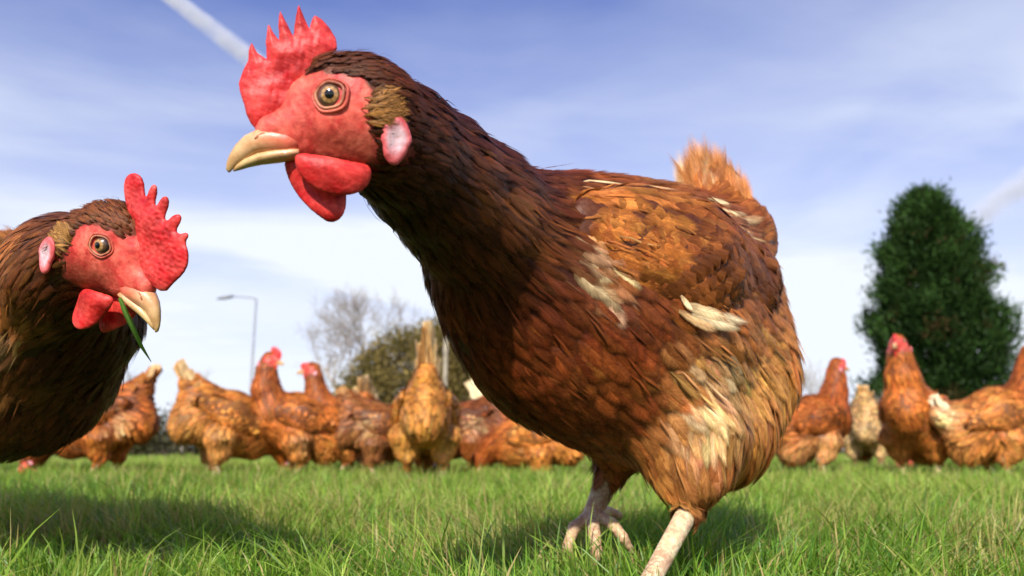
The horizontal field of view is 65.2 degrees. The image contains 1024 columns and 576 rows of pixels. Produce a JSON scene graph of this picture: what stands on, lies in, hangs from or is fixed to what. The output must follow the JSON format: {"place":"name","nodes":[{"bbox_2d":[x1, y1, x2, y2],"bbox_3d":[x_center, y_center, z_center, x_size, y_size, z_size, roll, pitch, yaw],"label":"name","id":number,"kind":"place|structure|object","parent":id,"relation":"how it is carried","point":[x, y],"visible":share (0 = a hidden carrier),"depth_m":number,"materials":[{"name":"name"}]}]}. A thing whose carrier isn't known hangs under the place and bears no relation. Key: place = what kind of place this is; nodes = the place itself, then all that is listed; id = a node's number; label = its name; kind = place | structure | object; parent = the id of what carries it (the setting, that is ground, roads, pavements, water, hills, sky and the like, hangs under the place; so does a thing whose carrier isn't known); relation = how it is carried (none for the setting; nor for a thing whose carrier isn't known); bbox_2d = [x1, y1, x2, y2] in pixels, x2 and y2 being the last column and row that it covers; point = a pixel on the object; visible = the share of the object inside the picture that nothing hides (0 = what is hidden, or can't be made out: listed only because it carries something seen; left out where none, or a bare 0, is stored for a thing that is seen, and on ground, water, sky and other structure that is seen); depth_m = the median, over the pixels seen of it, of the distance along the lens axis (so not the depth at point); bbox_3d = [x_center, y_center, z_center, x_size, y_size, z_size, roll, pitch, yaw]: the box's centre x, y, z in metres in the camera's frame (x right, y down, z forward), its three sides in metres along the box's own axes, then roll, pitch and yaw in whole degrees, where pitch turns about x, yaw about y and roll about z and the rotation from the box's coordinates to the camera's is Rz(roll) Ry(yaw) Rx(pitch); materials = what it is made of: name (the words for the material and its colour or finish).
{"place":"outdoors","nodes":[
{"label":"outdoors","id":0,"kind":"place"},
{"bbox_2d":[0,0,1023,449],"label":"sky","id":1,"kind":"structure","parent":0,"point":[828,109],"materials":[{"name":"blue"}]},
{"bbox_2d":[0,452,1023,575],"bbox_3d":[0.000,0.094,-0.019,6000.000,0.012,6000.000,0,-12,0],"label":"ground","id":2,"kind":"structure","parent":0,"point":[458,558],"depth_m":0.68,"materials":[{"name":"green plant"}]},
{"bbox_2d":[18,364,162,472],"bbox_3d":[-1.406,0.452,2.666,0.471,0.399,0.232,-1,-12,4],"label":"hen","id":3,"kind":"object","parent":2,"relation":"on","point":[130,419],"visible":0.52,"depth_m":2.61,"materials":[{"name":"orange"}]},
{"bbox_2d":[0,173,188,463],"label":"hen","id":4,"kind":"object","parent":2,"relation":"on","point":[69,347],"visible":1,"depth_m":0.44,"materials":[{"name":"brown"}]},
{"bbox_2d":[118,297,150,361],"bbox_3d":[-0.203,0.023,0.432,0.009,0.031,0.027,0,-12,0],"label":"grass blade","id":5,"kind":"object","parent":4,"relation":"hanging from","point":[126,314],"depth_m":0.43,"materials":[{"name":"green plant"}]},
{"bbox_2d":[122,370,136,383],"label":"bare tree","id":6,"kind":"object","parent":2,"relation":"on","point":[129,377],"visible":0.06,"depth_m":54.63,"materials":[{"name":"grey plant"}]},
{"bbox_2d":[171,367,214,452],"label":"bare tree","id":7,"kind":"object","parent":2,"relation":"on","point":[204,378],"visible":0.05,"depth_m":53.13,"materials":[{"name":"grey plant"}]},
{"bbox_2d":[128,403,269,455],"bbox_3d":[-5.460,2.268,12.825,7.427,1.081,1.638,0,-12,0],"label":"hedge","id":8,"kind":"object","parent":2,"relation":"on","point":[154,444],"visible":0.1,"depth_m":12.50,"materials":[{"name":"green plant"}]},
{"bbox_2d":[165,358,295,474],"bbox_3d":[-0.872,0.430,2.539,0.433,0.391,0.223,8,-14,-33],"label":"hen","id":9,"kind":"object","parent":2,"relation":"on","point":[216,425],"visible":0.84,"depth_m":2.44,"materials":[{"name":"orange"}]},
{"bbox_2d":[217,295,256,395],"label":"street lamp","id":10,"kind":"object","parent":2,"relation":"on","point":[225,297],"visible":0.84,"depth_m":40.35,"materials":[{"name":"metal"}]},
{"bbox_2d":[250,346,343,478],"bbox_3d":[-0.677,0.408,2.605,0.366,0.427,0.214,5,-13,-24],"label":"hen","id":11,"kind":"object","parent":2,"relation":"on","point":[298,428],"visible":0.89,"depth_m":2.52,"materials":[{"name":"orange"}]},
{"bbox_2d":[296,361,376,470],"bbox_3d":[-0.615,0.491,3.014,0.404,0.429,0.217,1,-12,-6],"label":"hen","id":12,"kind":"object","parent":2,"relation":"on","point":[316,388],"visible":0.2,"depth_m":2.99,"materials":[{"name":"orange"}]},
{"bbox_2d":[294,282,427,387],"bbox_3d":[-7.179,3.878,39.034,6.682,8.446,8.252,6,-13,-25],"label":"bare tree","id":13,"kind":"object","parent":2,"relation":"on","point":[357,316],"visible":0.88,"depth_m":39.13,"materials":[{"name":"grey plant"}]},
{"bbox_2d":[353,374,396,466],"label":"hen","id":14,"kind":"object","parent":2,"relation":"on","point":[364,388],"visible":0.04,"depth_m":3.34,"materials":[{"name":"orange"}]},
{"bbox_2d":[334,385,449,472],"bbox_3d":[-0.403,0.490,2.671,0.422,0.321,0.201,4,-12,-20],"label":"hen","id":15,"kind":"object","parent":2,"relation":"on","point":[364,427],"visible":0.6,"depth_m":2.58,"materials":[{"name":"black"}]},
{"bbox_2d":[326,314,471,404],"bbox_3d":[-1.607,3.300,30.300,11.784,6.138,5.786,0,-12,0],"label":"evergreen tree","id":16,"kind":"object","parent":2,"relation":"on","point":[386,375],"visible":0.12,"depth_m":29.02,"materials":[{"name":"green plant"}]},
{"bbox_2d":[386,320,462,476],"bbox_3d":[-0.279,0.363,2.432,0.233,0.479,0.433,6,-13,-26],"label":"hen","id":17,"kind":"object","parent":2,"relation":"on","point":[425,417],"visible":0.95,"depth_m":2.29,"materials":[{"name":"orange"}]},
{"bbox_2d":[443,339,448,385],"bbox_3d":[-1.167,1.905,13.901,0.091,2.140,0.089,11,-16,-43],"label":"wooden post","id":18,"kind":"object","parent":2,"relation":"on","point":[445,364],"visible":0.4,"depth_m":13.99,"materials":[{"name":"grey wood"}]},
{"bbox_2d":[417,395,507,470],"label":"hen","id":19,"kind":"object","parent":2,"relation":"on","point":[480,416],"visible":0.3,"depth_m":2.87,"materials":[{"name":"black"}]},
{"bbox_2d":[464,380,481,398],"bbox_3d":[0.057,0.536,3.207,0.518,0.418,0.238,-2,-12,12],"label":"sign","id":20,"kind":"object","parent":2,"relation":"on","point":[475,392],"depth_m":3.25,"materials":[{"name":"white"}]},
{"bbox_2d":[146,429,844,452],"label":"treeline","id":21,"kind":"object","parent":2,"relation":"on","point":[842,451],"depth_m":73.20,"materials":[{"name":"green plant"}]},
{"bbox_2d":[226,6,805,575],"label":"hen","id":22,"kind":"object","parent":2,"relation":"on","point":[618,330],"visible":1,"depth_m":0.47,"materials":[{"name":"brown"}]},
{"bbox_2d":[464,418,584,475],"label":"hen","id":23,"kind":"object","parent":2,"relation":"on","point":[507,442],"visible":0.49,"depth_m":2.52,"materials":[{"name":"orange"}]},
{"bbox_2d":[801,357,824,393],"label":"bare tree","id":24,"kind":"object","parent":2,"relation":"on","point":[811,383],"visible":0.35,"depth_m":54.75,"materials":[{"name":"grey plant"}]},
{"bbox_2d":[775,357,852,472],"bbox_3d":[1.000,0.431,2.681,0.377,0.412,0.213,5,-12,-22],"label":"hen","id":25,"kind":"object","parent":2,"relation":"on","point":[818,429],"visible":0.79,"depth_m":2.60,"materials":[{"name":"orange"}]},
{"bbox_2d":[844,384,887,465],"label":"hen","id":26,"kind":"object","parent":2,"relation":"on","point":[861,443],"visible":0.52,"depth_m":3.54,"materials":[{"name":"beige"}]},
{"bbox_2d":[877,334,948,472],"bbox_3d":[1.314,0.393,2.609,0.244,0.458,0.419,-9,-15,37],"label":"hen","id":27,"kind":"object","parent":2,"relation":"on","point":[908,431],"visible":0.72,"depth_m":2.50,"materials":[{"name":"orange"}]},
{"bbox_2d":[848,176,1023,402],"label":"conifer tree","id":28,"kind":"object","parent":2,"relation":"on","point":[932,291],"visible":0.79,"depth_m":24.37,"materials":[{"name":"green plant"}]},
{"bbox_2d":[928,346,1023,473],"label":"hen","id":29,"kind":"object","parent":2,"relation":"on","point":[984,427],"visible":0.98,"depth_m":2.40,"materials":[{"name":"orange"}]}
]}

